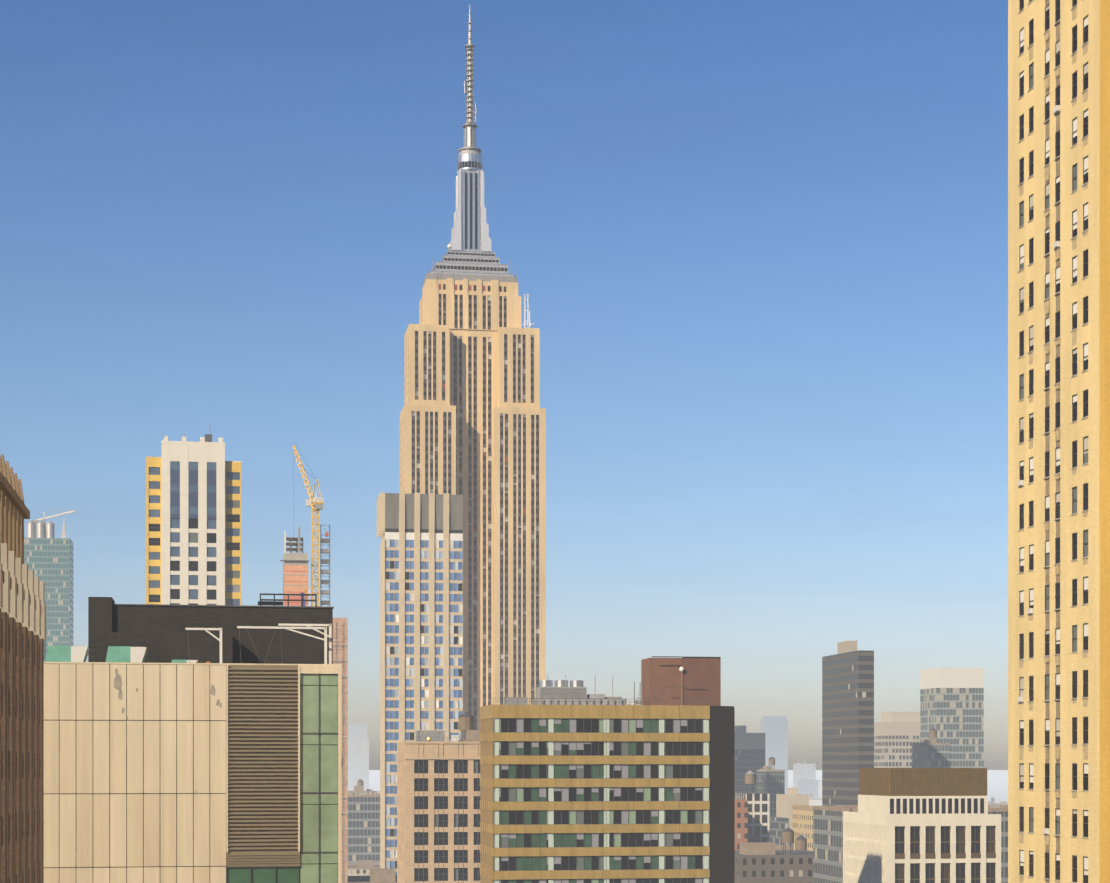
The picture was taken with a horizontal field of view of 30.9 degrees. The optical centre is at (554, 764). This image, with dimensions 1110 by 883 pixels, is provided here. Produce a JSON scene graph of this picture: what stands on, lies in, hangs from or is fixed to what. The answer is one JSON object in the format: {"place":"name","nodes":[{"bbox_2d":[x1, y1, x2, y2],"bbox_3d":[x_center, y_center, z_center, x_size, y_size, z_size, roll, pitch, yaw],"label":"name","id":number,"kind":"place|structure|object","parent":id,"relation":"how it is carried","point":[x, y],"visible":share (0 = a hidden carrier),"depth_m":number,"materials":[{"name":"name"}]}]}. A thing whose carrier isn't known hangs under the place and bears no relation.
{"place":"outdoors","nodes":[
{"label":"outdoors","id":0,"kind":"place"},
{"bbox_2d":[0,0,1007,769],"label":"sky","id":1,"kind":"structure","parent":0,"point":[758,249],"materials":[{"name":"blue"}]},
{"bbox_2d":[369,770,1007,802],"bbox_3d":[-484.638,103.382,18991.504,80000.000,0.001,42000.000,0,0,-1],"label":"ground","id":2,"kind":"structure","parent":0,"point":[997,785],"depth_m":11787.89,"materials":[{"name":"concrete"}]},
{"bbox_2d":[0,455,45,882],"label":"dark brick building","id":3,"kind":"structure","parent":2,"relation":"on","point":[22,616],"depth_m":112.33,"materials":[{"name":"brown brick"}]},
{"bbox_2d":[24,510,74,661],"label":"glass tower","id":4,"kind":"structure","parent":2,"relation":"on","point":[48,558],"depth_m":1193.47,"materials":[{"name":"teal glass"}]},
{"bbox_2d":[44,593,341,882],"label":"office building","id":5,"kind":"structure","parent":2,"relation":"on","point":[192,743],"depth_m":149.10,"materials":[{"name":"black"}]},
{"bbox_2d":[146,431,240,604],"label":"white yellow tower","id":6,"kind":"structure","parent":2,"relation":"on","point":[193,523],"depth_m":497.02,"materials":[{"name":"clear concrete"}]},
{"bbox_2d":[280,445,329,606],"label":"construction tower","id":7,"kind":"structure","parent":2,"relation":"on","point":[295,573],"depth_m":698.14,"materials":[{"name":"concrete"}]},
{"bbox_2d":[301,587,347,881],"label":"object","id":8,"kind":"structure","parent":2,"relation":"on","point":[340,640],"depth_m":500.26,"materials":[{"name":"brick"}]},
{"bbox_2d":[348,728,348,790],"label":"downtown","id":9,"kind":"object","parent":2,"relation":"on","point":[348,759],"visible":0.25,"depth_m":4791.99,"materials":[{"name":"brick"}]},
{"bbox_2d":[348,722,366,790],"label":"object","id":10,"kind":"structure","parent":2,"relation":"on","point":[357,730],"depth_m":5587.70,"materials":[{"name":"brick"}]},
{"bbox_2d":[354,737,368,790],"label":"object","id":11,"kind":"structure","parent":2,"relation":"on","point":[361,758],"depth_m":4990.07,"materials":[{"name":"brick"}]},
{"bbox_2d":[348,779,376,793],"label":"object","id":12,"kind":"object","parent":2,"relation":"on","point":[358,788],"visible":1,"depth_m":1104.04,"materials":[{"name":"brick"}]},
{"bbox_2d":[348,860,379,875],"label":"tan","id":13,"kind":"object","parent":2,"relation":"on","point":[361,867],"visible":0.44,"depth_m":797.24,"materials":[{"name":"brick"}]},
{"bbox_2d":[377,492,462,874],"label":"tower","id":14,"kind":"structure","parent":2,"relation":"on","point":[421,613],"depth_m":658.07,"materials":[{"name":"beige concrete"}]},
{"bbox_2d":[397,711,479,882],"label":"tan stone building","id":15,"kind":"structure","parent":2,"relation":"on","point":[438,808],"depth_m":448.21,"materials":[{"name":"stone"}]},
{"bbox_2d":[400,4,545,739],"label":"skyscraper","id":16,"kind":"structure","parent":2,"relation":"on","point":[473,423],"depth_m":904.84,"materials":[{"name":"stone"}]},
{"bbox_2d":[480,656,734,882],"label":"office building","id":17,"kind":"structure","parent":2,"relation":"on","point":[577,785],"depth_m":329.44,"materials":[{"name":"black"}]},
{"bbox_2d":[351,790,996,842],"bbox_3d":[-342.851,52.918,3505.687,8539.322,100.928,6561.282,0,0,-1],"label":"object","id":18,"kind":"object","parent":2,"relation":"on","point":[754,838],"depth_m":615.67,"materials":[{"name":"brick"}]},
{"bbox_2d":[342,791,1007,882],"bbox_3d":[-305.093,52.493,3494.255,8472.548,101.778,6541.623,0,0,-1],"label":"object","id":19,"kind":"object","parent":2,"relation":"on","point":[382,875],"depth_m":502.31,"materials":[{"name":"brick"}]},
{"bbox_2d":[348,793,1007,882],"bbox_3d":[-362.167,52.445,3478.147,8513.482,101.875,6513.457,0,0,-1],"label":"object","id":20,"kind":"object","parent":2,"relation":"on","point":[363,826],"visible":0.04,"depth_m":479.19,"materials":[{"name":"brick"}]},
{"bbox_2d":[735,799,747,849],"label":"red brick apartments","id":21,"kind":"structure","parent":2,"relation":"on","point":[741,820],"depth_m":599.89,"materials":[{"name":"brick"}]},
{"bbox_2d":[735,726,764,792],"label":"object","id":22,"kind":"structure","parent":2,"relation":"on","point":[749,751],"depth_m":1101.82,"materials":[{"name":"beige"}]},
{"bbox_2d":[735,770,769,841],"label":"white grid lofts","id":23,"kind":"structure","parent":2,"relation":"on","point":[758,813],"depth_m":620.28,"materials":[{"name":"grey concrete"}]},
{"bbox_2d":[757,757,784,816],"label":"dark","id":24,"kind":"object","parent":2,"relation":"on","point":[770,781],"visible":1,"depth_m":1001.78,"materials":[{"name":"glass"}]},
{"bbox_2d":[735,828,812,882],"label":"dark block","id":25,"kind":"structure","parent":2,"relation":"on","point":[761,862],"depth_m":521.36,"materials":[{"name":"brick"}]},
{"bbox_2d":[761,716,787,793],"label":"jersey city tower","id":26,"kind":"structure","parent":2,"relation":"on","point":[774,729],"depth_m":4215.28,"materials":[{"name":"grey glass"}]},
{"bbox_2d":[770,817,788,844],"bbox_3d":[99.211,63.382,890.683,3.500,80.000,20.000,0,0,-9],"label":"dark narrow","id":27,"kind":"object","parent":2,"relation":"on","point":[778,825],"visible":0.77,"depth_m":886.49,"materials":[{"name":"glass"}]},
{"bbox_2d":[775,835,806,849],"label":"water tower","id":28,"kind":"structure","parent":2,"relation":"on","point":[800,842],"depth_m":566.28,"materials":[{"name":"grey"}]},
{"bbox_2d":[776,788,808,844],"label":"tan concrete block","id":29,"kind":"structure","parent":2,"relation":"on","point":[785,803],"depth_m":902.21,"materials":[{"name":"beige concrete"}]},
{"bbox_2d":[793,805,812,850],"bbox_3d":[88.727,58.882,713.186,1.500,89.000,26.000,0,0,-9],"label":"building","id":30,"kind":"structure","parent":2,"relation":"on","point":[802,820],"depth_m":711.24,"materials":[{"name":"beige concrete"}]},
{"bbox_2d":[793,761,815,787],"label":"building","id":31,"kind":"structure","parent":2,"relation":"on","point":[801,771],"depth_m":4417.45,"materials":[{"name":"brick"}]},
{"bbox_2d":[798,779,821,797],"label":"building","id":32,"kind":"structure","parent":2,"relation":"on","point":[808,787],"depth_m":4317.06,"materials":[{"name":"grey"}]},
{"bbox_2d":[809,793,821,805],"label":"white block","id":33,"kind":"structure","parent":2,"relation":"on","point":[815,801],"depth_m":2510.35,"materials":[{"name":"white concrete"}]},
{"bbox_2d":[822,641,873,805],"bbox_3d":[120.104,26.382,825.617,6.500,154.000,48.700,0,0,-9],"label":"dark slab tower","id":34,"kind":"structure","parent":2,"relation":"on","point":[847,711],"depth_m":817.52,"materials":[{"name":"grey"}]},
{"bbox_2d":[874,712,919,767],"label":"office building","id":35,"kind":"structure","parent":2,"relation":"on","point":[896,735],"depth_m":1005.59,"materials":[{"name":"beige concrete"}]},
{"bbox_2d":[843,768,1000,882],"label":"white stone building","id":36,"kind":"structure","parent":2,"relation":"on","point":[921,825],"depth_m":384.00,"materials":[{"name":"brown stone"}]},
{"bbox_2d":[912,728,949,767],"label":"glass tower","id":37,"kind":"structure","parent":2,"relation":"on","point":[929,752],"depth_m":863.61,"materials":[{"name":"glass"}]},
{"bbox_2d":[920,668,983,767],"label":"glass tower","id":38,"kind":"structure","parent":2,"relation":"on","point":[952,706],"depth_m":904.69,"materials":[{"name":"white"}]},
{"bbox_2d":[1008,0,1109,882],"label":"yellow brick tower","id":39,"kind":"structure","parent":2,"relation":"on","point":[1058,441],"depth_m":146.75,"materials":[{"name":"brick"}]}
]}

